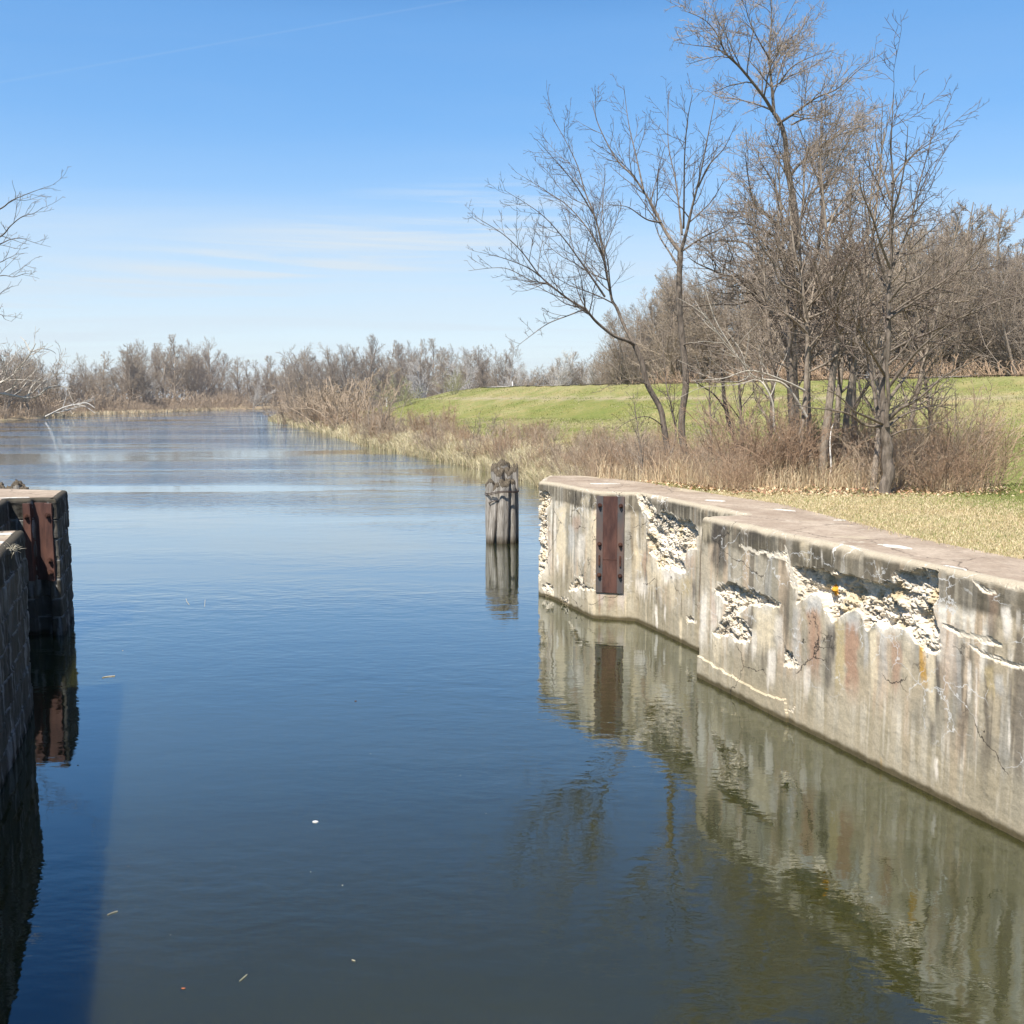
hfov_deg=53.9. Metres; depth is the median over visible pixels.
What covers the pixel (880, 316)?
bare tree
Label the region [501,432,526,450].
shrub
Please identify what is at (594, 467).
shrub
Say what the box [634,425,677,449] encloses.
shrub
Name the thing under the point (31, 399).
bare tree
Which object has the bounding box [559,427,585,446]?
shrub
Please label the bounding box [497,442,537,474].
shrub
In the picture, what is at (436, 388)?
bare tree
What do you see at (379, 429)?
shrub
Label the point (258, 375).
bare tree
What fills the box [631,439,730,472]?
shrub
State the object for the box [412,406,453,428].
shrub
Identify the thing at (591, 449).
shrub
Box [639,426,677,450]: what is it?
shrub
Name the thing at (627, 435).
shrub
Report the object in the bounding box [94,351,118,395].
bare tree
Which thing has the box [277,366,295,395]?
bare tree
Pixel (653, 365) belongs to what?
bare tree
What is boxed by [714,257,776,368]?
bare tree
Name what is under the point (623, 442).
shrub
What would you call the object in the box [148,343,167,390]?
bare tree
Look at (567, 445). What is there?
shrub
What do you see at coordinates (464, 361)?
bare tree
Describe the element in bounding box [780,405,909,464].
shrub
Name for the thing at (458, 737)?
water
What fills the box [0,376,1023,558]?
ground
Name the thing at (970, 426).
shrub
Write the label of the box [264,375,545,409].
undergrowth
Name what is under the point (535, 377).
bare tree
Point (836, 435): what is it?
shrub
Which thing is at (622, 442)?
shrub
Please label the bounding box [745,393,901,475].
shrub
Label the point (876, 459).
tree
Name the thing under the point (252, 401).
undergrowth
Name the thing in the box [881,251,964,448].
tree
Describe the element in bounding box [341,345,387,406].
bare tree
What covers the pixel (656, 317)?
bare tree
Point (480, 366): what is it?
bare tree
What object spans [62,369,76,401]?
bare tree
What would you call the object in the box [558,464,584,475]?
shrub
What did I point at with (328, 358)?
bare tree
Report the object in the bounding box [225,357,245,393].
bare tree
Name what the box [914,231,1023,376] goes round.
bare tree
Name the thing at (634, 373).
bare tree
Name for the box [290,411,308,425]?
shrub
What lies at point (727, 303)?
bare tree
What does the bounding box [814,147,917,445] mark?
tree
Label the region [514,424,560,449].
shrub
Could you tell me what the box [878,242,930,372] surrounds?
bare tree
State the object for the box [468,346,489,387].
bare tree
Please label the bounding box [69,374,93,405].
bare tree
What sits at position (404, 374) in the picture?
bare tree
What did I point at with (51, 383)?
bare tree
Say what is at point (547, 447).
shrub
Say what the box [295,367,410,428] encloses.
shrub
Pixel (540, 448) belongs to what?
shrub
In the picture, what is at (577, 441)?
shrub
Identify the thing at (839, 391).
tree
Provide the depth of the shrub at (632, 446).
49.95 m
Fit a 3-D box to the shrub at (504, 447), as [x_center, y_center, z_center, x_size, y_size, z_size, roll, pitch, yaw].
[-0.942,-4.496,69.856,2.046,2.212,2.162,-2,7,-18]
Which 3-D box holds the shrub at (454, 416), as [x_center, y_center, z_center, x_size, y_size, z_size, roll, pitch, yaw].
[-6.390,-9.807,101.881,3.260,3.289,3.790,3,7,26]
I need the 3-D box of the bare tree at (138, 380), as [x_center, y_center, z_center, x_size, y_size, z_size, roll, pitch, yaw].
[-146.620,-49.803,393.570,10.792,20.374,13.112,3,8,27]
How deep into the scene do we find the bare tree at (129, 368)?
373.76 m
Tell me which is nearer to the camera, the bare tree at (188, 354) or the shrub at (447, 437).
the shrub at (447, 437)
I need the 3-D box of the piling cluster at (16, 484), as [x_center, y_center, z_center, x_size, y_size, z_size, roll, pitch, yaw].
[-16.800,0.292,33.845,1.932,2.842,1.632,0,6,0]
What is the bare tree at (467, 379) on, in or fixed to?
on the ground at (594, 407)
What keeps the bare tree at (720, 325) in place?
on the ground at (594, 407)
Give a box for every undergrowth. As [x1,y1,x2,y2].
[0,376,439,419]
[190,384,295,405]
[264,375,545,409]
[632,345,1023,383]
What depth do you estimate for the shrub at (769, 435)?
27.60 m
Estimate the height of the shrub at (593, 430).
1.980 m
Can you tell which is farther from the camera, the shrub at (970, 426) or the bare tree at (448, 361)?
the bare tree at (448, 361)
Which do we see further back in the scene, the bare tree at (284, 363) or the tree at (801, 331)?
the bare tree at (284, 363)
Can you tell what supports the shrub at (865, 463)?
on the ground at (594, 407)
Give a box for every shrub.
[249,392,304,423]
[271,374,350,425]
[274,368,382,427]
[277,378,337,421]
[278,405,302,424]
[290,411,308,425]
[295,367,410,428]
[299,396,350,422]
[305,411,329,423]
[307,404,339,426]
[316,411,333,428]
[326,413,345,424]
[328,413,344,430]
[347,418,358,437]
[352,404,379,422]
[353,416,376,429]
[354,422,381,437]
[358,412,404,432]
[358,421,397,438]
[362,414,385,432]
[365,412,383,438]
[367,384,414,437]
[369,406,396,420]
[371,409,404,425]
[373,373,427,409]
[375,430,398,443]
[381,416,420,434]
[404,406,425,429]
[406,408,438,431]
[407,410,435,431]
[409,430,436,447]
[410,432,444,450]
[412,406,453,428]
[414,413,447,443]
[422,427,431,438]
[422,436,449,456]
[433,367,471,394]
[433,401,463,427]
[435,431,457,445]
[443,422,462,432]
[453,438,468,456]
[454,420,471,438]
[454,426,476,441]
[458,433,489,449]
[460,439,483,459]
[462,412,500,439]
[466,434,502,456]
[483,431,513,458]
[485,416,519,437]
[487,429,520,447]
[488,419,501,434]
[488,419,519,446]
[488,435,512,456]
[490,444,509,462]
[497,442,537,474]
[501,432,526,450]
[505,418,526,439]
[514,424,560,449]
[514,433,550,464]
[516,423,544,445]
[522,418,554,437]
[525,423,544,446]
[527,417,549,436]
[528,450,552,471]
[531,437,563,457]
[536,451,576,475]
[538,419,570,440]
[543,429,591,462]
[550,443,588,456]
[551,450,609,475]
[553,447,600,469]
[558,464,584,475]
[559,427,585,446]
[564,429,647,467]
[566,436,623,459]
[567,436,596,452]
[570,446,607,469]
[574,461,611,476]
[575,419,621,444]
[575,426,598,447]
[580,458,622,475]
[582,436,615,458]
[584,434,648,472]
[585,449,636,472]
[586,422,605,444]
[595,423,657,464]
[595,426,670,458]
[596,424,629,447]
[596,434,658,460]
[599,432,637,449]
[607,427,678,472]
[608,437,655,458]
[615,443,676,474]
[617,427,644,442]
[625,452,676,479]
[628,432,699,461]
[628,435,700,479]
[629,418,702,446]
[629,433,706,471]
[630,423,723,465]
[630,445,723,478]
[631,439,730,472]
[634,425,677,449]
[637,427,739,480]
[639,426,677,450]
[645,433,732,476]
[654,381,837,479]
[666,440,734,477]
[669,407,831,482]
[669,440,753,478]
[673,451,746,485]
[684,439,766,489]
[692,393,880,485]
[709,453,783,491]
[711,396,908,477]
[724,415,839,481]
[726,412,821,468]
[739,408,903,459]
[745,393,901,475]
[756,425,856,470]
[757,393,915,480]
[763,418,864,471]
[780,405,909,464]
[815,414,950,489]
[837,387,1012,478]
[839,376,1023,484]
[851,411,1000,464]
[863,392,1022,476]
[864,415,987,475]
[866,431,978,485]
[893,438,983,493]
[895,411,1023,493]
[915,379,1023,487]
[918,455,979,488]
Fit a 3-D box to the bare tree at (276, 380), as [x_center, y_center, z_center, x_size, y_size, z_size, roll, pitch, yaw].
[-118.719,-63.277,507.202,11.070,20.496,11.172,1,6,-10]
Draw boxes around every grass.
[580,449,1008,492]
[657,438,1023,560]
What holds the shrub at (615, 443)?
on the ground at (594, 407)
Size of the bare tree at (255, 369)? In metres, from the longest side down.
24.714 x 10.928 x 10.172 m
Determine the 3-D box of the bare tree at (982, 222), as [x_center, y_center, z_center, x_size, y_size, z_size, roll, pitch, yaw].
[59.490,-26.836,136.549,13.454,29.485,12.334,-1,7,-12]
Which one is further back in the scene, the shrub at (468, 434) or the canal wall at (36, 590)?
the shrub at (468, 434)
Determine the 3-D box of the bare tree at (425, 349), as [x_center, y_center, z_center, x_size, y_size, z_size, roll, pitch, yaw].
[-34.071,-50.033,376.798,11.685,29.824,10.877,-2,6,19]
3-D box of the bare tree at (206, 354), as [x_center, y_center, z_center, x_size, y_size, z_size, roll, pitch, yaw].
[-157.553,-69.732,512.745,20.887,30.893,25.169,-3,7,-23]
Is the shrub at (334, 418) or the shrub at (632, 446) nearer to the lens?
the shrub at (632, 446)
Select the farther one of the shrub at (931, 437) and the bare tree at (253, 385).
the bare tree at (253, 385)
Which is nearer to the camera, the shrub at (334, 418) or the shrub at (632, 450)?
the shrub at (632, 450)
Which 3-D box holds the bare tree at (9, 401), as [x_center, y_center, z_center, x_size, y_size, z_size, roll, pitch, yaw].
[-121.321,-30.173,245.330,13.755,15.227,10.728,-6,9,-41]
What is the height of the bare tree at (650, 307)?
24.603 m
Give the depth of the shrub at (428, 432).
89.86 m
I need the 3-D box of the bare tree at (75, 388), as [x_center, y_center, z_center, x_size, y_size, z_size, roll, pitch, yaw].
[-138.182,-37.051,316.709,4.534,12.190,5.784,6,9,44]
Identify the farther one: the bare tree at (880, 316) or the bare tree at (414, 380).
the bare tree at (414, 380)
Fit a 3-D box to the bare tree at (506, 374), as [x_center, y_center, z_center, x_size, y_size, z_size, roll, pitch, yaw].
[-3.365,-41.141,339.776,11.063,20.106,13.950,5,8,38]
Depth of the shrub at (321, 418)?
147.00 m
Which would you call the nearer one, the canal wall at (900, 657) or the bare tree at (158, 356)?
the canal wall at (900, 657)
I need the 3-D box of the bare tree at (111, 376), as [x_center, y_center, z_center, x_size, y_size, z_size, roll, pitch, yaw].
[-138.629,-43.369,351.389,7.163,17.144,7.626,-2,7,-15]
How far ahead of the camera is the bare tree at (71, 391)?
316.50 m
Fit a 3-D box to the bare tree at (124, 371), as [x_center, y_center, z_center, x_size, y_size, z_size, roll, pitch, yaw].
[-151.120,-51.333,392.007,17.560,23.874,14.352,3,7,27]
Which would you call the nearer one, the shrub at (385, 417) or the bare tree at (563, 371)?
the shrub at (385, 417)
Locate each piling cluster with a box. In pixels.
[0,479,28,488]
[485,459,518,543]
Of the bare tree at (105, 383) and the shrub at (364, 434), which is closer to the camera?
the shrub at (364, 434)
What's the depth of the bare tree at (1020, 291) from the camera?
116.60 m
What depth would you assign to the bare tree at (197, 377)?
508.42 m
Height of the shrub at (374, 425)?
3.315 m
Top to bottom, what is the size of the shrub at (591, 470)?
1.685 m
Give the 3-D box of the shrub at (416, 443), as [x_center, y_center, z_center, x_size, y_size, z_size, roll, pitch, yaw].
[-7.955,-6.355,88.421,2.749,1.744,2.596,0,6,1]
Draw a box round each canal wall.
[0,488,73,790]
[538,476,1023,841]
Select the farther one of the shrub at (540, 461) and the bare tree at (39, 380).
the bare tree at (39, 380)
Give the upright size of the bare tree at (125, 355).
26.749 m
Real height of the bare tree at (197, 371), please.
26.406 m
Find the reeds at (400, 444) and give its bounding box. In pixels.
[267,414,634,486]
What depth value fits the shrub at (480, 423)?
83.49 m
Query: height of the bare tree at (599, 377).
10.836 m
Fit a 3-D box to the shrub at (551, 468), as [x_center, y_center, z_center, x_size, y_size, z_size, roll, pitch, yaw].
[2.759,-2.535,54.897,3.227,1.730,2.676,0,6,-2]
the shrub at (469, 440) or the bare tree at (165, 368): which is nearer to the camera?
the shrub at (469, 440)
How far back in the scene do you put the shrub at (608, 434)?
62.50 m
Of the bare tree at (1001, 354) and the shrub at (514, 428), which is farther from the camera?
the bare tree at (1001, 354)
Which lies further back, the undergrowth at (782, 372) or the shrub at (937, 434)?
the undergrowth at (782, 372)
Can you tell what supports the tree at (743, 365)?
on the ground at (594, 407)
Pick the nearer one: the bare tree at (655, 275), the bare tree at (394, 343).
the bare tree at (655, 275)
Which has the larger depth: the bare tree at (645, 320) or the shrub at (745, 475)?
the bare tree at (645, 320)
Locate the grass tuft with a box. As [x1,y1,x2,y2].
[4,542,23,554]
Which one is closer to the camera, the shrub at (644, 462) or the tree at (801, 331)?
the tree at (801, 331)
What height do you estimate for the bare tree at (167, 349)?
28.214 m
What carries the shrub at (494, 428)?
on the ground at (594, 407)
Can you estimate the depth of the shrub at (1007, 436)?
24.74 m
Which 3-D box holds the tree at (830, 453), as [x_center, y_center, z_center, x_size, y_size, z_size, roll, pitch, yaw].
[7.889,-1.380,24.888,0.115,1.579,0.688,2,7,21]
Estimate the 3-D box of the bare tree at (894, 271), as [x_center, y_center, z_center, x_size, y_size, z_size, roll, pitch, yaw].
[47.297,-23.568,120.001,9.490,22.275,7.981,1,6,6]
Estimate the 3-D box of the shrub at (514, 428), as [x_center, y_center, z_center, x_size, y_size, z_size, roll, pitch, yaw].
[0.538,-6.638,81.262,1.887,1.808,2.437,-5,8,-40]
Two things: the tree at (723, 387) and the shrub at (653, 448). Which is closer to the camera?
the tree at (723, 387)
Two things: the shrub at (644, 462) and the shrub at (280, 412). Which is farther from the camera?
the shrub at (280, 412)
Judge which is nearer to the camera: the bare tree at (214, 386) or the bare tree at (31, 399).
the bare tree at (31, 399)
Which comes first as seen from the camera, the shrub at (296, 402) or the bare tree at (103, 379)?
the shrub at (296, 402)
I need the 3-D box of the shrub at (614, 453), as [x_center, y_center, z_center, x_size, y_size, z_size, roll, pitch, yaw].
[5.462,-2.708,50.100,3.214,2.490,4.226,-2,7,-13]
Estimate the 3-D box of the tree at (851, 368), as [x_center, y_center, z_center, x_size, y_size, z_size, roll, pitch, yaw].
[9.253,-5.583,25.728,3.213,9.927,3.987,-1,7,-11]
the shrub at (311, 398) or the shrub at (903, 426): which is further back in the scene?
the shrub at (311, 398)
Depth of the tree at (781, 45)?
31.75 m
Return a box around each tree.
[0,166,70,321]
[0,326,80,406]
[0,358,35,417]
[0,365,11,398]
[1,351,39,409]
[3,350,30,410]
[4,353,44,409]
[9,354,39,409]
[14,373,46,408]
[23,354,62,412]
[30,358,59,400]
[37,372,54,403]
[45,370,59,399]
[45,394,98,416]
[48,363,70,407]
[54,388,75,406]
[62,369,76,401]
[63,379,80,402]
[64,359,109,396]
[68,375,79,403]
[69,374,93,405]
[72,352,99,404]
[77,376,87,400]
[80,366,98,398]
[87,369,112,405]
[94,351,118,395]
[96,365,113,400]
[103,363,123,400]
[107,365,128,401]
[108,359,156,406]
[110,350,150,396]
[113,342,157,408]
[118,344,133,403]
[124,345,171,403]
[125,363,153,402]
[131,345,184,397]
[132,338,162,391]
[141,369,158,400]
[147,345,168,397]
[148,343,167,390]
[152,349,186,396]
[155,343,176,398]
[156,340,198,395]
[161,357,192,394]
[164,334,187,395]
[164,347,176,402]
[175,353,201,396]
[176,349,204,401]
[178,344,224,393]
[180,354,206,390]
[182,345,223,393]
[193,357,208,394]
[195,337,224,384]
[209,375,222,397]
[210,353,233,389]
[214,375,233,393]
[216,362,230,393]
[222,380,237,398]
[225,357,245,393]
[227,357,244,403]
[237,377,247,406]
[240,360,254,395]
[245,374,261,405]
[245,378,275,408]
[249,359,261,383]
[251,368,269,398]
[255,369,274,404]
[261,355,275,396]
[265,356,275,403]
[269,366,283,401]
[272,369,289,398]
[274,358,293,394]
[276,344,319,399]
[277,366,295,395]
[278,342,315,396]
[278,352,303,395]
[281,365,310,398]
[289,356,340,398]
[290,356,325,396]
[308,342,351,399]
[309,357,331,389]
[311,360,331,393]
[322,360,358,399]
[332,343,361,397]
[333,348,362,403]
[335,332,386,403]
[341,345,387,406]
[344,356,364,402]
[350,347,367,407]
[352,356,366,401]
[356,351,379,408]
[363,352,393,401]
[366,366,389,405]
[367,361,394,402]
[370,348,419,404]
[374,362,394,389]
[377,340,397,386]
[382,341,445,397]
[383,363,408,401]
[387,343,416,397]
[389,355,432,398]
[390,354,426,394]
[397,348,445,397]
[400,353,436,397]
[402,355,434,397]
[406,339,433,397]
[413,361,433,394]
[419,375,446,396]
[425,338,446,395]
[426,346,448,395]
[427,348,466,391]
[429,359,448,395]
[434,355,478,393]
[435,344,463,390]
[448,346,477,388]
[454,349,490,386]
[462,86,671,463]
[462,359,475,388]
[465,339,523,387]
[465,356,495,388]
[467,370,498,388]
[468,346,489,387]
[469,347,495,388]
[474,359,493,386]
[486,347,529,386]
[487,367,501,386]
[500,363,517,385]
[501,364,529,385]
[507,369,518,386]
[523,368,554,384]
[524,370,535,383]
[530,361,561,385]
[531,365,548,385]
[544,361,587,385]
[545,350,580,385]
[551,358,564,385]
[562,351,578,385]
[566,362,600,383]
[570,72,748,466]
[575,357,613,384]
[575,361,600,382]
[581,362,598,383]
[589,343,616,384]
[590,305,663,383]
[594,298,671,382]
[595,310,641,384]
[595,327,641,384]
[603,316,658,383]
[612,286,674,382]
[620,273,710,382]
[621,388,657,479]
[622,262,688,382]
[622,305,648,380]
[625,284,663,381]
[633,273,695,381]
[639,274,675,383]
[643,281,677,379]
[649,275,721,377]
[650,273,731,381]
[655,0,911,438]
[657,279,729,381]
[665,271,750,381]
[665,284,741,381]
[671,266,807,468]
[678,277,744,382]
[685,264,741,380]
[685,275,779,382]
[686,343,732,457]
[687,281,774,445]
[689,308,745,452]
[694,262,784,381]
[703,281,744,379]
[708,117,915,482]
[714,256,800,376]
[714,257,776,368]
[723,247,784,370]
[724,265,759,367]
[725,223,799,451]
[727,254,776,355]
[730,67,1000,475]
[739,138,829,460]
[743,111,886,477]
[743,258,803,378]
[750,250,824,368]
[751,253,864,380]
[760,250,859,376]
[765,252,829,378]
[771,9,1022,493]
[771,243,858,378]
[783,241,863,373]
[789,138,943,442]
[800,235,881,373]
[809,100,967,474]
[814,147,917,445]
[827,198,923,451]
[828,277,943,489]
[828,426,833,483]
[838,242,921,372]
[847,241,1003,364]
[851,228,946,366]
[852,235,905,375]
[871,221,985,371]
[872,222,947,367]
[874,213,939,376]
[877,201,1013,366]
[877,224,914,298]
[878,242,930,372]
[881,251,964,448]
[883,226,989,377]
[884,218,964,373]
[891,199,980,434]
[899,206,1011,376]
[904,204,978,374]
[905,249,1023,374]
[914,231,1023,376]
[916,241,1023,376]
[917,216,1001,365]
[918,228,1016,375]
[933,218,1009,311]
[936,212,985,368]
[949,200,1001,368]
[949,223,1023,374]
[951,251,1020,374]
[961,251,1023,376]
[962,208,1023,371]
[965,249,1023,374]
[971,245,1008,343]
[982,255,1023,371]
[987,239,1023,373]
[1000,247,1023,360]
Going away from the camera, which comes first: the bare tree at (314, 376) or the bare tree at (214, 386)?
the bare tree at (314, 376)
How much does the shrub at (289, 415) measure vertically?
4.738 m
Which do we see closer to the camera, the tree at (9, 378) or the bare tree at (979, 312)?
the bare tree at (979, 312)
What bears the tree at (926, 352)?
on the ground at (594, 407)
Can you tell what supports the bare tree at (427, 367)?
on the ground at (594, 407)
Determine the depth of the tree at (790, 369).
25.96 m
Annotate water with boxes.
[0,409,1023,1023]
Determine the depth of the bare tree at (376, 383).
394.27 m
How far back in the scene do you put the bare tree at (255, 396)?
465.80 m
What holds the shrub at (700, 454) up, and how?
on the ground at (594, 407)
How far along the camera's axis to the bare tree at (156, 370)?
411.58 m
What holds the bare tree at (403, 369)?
on the ground at (594, 407)
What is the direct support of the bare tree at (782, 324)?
on the ground at (594, 407)
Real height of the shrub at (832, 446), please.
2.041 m
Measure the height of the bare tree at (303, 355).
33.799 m
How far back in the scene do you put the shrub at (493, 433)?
72.15 m
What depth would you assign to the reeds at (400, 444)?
80.86 m
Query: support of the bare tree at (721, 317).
on the ground at (594, 407)
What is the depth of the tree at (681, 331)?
31.34 m
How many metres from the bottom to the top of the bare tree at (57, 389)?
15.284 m
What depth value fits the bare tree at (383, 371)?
440.49 m
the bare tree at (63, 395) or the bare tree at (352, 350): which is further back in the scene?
the bare tree at (352, 350)
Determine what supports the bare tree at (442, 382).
on the ground at (594, 407)
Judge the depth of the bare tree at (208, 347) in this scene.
542.64 m
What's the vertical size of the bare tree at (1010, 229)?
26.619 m
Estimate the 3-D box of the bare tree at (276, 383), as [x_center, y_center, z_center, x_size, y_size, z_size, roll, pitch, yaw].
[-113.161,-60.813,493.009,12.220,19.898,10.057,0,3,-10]
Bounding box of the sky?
[0,0,1023,398]
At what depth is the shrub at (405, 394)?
173.73 m
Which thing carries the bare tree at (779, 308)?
on the ground at (594, 407)
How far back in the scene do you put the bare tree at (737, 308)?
164.08 m
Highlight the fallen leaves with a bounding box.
[640,479,1023,498]
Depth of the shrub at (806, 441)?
24.34 m
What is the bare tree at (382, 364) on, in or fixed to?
on the ground at (594, 407)
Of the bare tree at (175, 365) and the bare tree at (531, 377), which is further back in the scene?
the bare tree at (175, 365)
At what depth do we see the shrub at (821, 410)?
26.89 m
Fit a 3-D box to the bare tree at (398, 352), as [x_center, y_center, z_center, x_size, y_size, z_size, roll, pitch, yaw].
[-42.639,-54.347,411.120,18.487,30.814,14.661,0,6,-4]
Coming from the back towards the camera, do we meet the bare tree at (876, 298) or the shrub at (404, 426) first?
the bare tree at (876, 298)
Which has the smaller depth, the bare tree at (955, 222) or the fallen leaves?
the fallen leaves
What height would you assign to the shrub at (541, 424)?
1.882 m
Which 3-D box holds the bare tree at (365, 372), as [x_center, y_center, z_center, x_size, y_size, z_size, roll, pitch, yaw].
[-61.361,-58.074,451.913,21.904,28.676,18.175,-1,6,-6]
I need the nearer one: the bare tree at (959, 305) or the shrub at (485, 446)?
the shrub at (485, 446)
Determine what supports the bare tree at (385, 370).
on the ground at (594, 407)
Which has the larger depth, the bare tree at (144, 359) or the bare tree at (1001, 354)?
the bare tree at (144, 359)
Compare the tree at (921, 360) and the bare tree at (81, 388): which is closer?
the tree at (921, 360)
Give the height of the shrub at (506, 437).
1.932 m
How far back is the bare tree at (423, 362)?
375.97 m
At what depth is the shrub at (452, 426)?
96.56 m
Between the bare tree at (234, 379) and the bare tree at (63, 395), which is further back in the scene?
the bare tree at (234, 379)
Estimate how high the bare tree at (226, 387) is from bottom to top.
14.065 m
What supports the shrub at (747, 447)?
on the ground at (594, 407)
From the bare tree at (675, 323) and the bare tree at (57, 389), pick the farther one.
the bare tree at (57, 389)
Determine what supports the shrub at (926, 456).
on the ground at (594, 407)
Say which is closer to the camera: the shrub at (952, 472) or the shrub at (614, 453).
the shrub at (952, 472)
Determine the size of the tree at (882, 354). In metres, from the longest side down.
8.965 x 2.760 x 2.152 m
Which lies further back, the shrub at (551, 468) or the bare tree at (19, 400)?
the bare tree at (19, 400)
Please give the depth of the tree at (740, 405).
28.42 m
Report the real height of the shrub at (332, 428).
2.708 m
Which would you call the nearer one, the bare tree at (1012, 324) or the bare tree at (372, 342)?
the bare tree at (1012, 324)
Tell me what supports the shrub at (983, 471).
on the ground at (594, 407)
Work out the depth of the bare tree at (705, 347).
155.62 m
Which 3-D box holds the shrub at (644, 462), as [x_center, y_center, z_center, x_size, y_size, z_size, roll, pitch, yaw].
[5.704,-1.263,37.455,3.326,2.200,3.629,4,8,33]
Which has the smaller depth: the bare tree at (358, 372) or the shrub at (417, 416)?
the shrub at (417, 416)
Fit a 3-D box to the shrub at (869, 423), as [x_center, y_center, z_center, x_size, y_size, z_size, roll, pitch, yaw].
[10.485,-1.886,25.749,4.325,2.630,4.798,5,8,36]
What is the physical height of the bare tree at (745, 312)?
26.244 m
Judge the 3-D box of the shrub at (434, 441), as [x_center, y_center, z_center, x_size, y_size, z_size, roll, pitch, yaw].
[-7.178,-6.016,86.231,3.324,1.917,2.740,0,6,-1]
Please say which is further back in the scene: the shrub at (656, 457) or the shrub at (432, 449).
the shrub at (432, 449)
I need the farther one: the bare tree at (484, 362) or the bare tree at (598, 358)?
the bare tree at (484, 362)
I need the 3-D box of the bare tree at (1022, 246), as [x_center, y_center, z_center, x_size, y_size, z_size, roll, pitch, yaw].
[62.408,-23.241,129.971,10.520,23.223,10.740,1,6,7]
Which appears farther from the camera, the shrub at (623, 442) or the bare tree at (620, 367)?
the bare tree at (620, 367)
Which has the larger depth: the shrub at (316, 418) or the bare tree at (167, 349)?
the bare tree at (167, 349)
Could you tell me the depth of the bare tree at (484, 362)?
329.06 m
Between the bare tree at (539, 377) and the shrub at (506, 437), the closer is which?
the shrub at (506, 437)
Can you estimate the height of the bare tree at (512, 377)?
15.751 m
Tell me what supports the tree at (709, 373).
on the ground at (594, 407)
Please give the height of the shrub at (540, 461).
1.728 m
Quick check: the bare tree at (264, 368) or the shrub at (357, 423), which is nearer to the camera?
the shrub at (357, 423)
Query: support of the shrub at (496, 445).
on the ground at (594, 407)
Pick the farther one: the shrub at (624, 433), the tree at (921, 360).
the shrub at (624, 433)
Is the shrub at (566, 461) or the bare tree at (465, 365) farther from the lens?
the bare tree at (465, 365)
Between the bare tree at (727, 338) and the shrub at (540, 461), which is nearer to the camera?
the shrub at (540, 461)
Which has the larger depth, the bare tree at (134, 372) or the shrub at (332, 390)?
the bare tree at (134, 372)
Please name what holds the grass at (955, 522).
on the ground at (594, 407)
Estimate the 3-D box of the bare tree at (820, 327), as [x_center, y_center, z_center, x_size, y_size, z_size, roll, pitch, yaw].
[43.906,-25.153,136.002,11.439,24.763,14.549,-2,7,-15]
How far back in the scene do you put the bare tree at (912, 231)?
121.56 m
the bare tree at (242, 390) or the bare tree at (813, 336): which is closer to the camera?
the bare tree at (813, 336)
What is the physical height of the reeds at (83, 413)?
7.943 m
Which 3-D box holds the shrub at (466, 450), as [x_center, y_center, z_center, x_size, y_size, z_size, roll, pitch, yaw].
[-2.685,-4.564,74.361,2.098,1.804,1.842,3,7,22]
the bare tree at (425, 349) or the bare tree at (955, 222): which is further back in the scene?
the bare tree at (425, 349)
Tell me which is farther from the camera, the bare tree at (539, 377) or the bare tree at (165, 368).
the bare tree at (165, 368)
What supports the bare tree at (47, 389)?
on the ground at (594, 407)
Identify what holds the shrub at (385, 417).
on the ground at (594, 407)
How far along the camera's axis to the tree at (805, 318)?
24.77 m
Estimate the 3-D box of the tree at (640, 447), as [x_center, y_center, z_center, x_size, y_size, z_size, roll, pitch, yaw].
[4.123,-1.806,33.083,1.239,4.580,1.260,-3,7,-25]
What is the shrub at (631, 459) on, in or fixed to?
on the ground at (594, 407)
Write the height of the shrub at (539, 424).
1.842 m
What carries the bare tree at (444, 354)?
on the ground at (594, 407)
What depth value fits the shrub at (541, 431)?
76.45 m
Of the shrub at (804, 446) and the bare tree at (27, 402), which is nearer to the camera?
the shrub at (804, 446)
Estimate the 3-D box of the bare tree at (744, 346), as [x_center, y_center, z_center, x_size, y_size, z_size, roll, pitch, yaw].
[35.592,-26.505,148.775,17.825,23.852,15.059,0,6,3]
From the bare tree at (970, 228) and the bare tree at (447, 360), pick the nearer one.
the bare tree at (970, 228)
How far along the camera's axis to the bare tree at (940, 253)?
120.39 m
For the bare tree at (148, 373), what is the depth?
399.22 m
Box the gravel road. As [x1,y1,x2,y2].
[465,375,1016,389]
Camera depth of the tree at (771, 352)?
27.98 m
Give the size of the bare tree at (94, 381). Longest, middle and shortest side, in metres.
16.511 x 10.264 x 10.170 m
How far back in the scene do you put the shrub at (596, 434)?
66.89 m
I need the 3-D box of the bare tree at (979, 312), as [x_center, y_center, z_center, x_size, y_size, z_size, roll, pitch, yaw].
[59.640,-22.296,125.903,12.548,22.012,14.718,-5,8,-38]
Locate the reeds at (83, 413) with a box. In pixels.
[34,407,283,417]
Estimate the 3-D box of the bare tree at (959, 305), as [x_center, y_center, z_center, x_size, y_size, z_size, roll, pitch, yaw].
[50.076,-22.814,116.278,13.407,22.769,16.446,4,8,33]
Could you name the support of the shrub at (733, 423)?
on the ground at (594, 407)
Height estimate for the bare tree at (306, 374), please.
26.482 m
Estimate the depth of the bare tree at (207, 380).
493.99 m
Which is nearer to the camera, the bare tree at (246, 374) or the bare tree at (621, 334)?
the bare tree at (621, 334)
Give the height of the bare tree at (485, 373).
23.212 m
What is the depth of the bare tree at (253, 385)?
504.04 m
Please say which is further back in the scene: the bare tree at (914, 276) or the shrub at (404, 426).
the bare tree at (914, 276)
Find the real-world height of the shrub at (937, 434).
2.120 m
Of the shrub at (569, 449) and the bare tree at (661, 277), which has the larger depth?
the bare tree at (661, 277)
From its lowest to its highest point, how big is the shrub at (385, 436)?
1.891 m
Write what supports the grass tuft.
on the canal wall at (36, 590)
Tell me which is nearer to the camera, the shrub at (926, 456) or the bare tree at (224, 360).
the shrub at (926, 456)

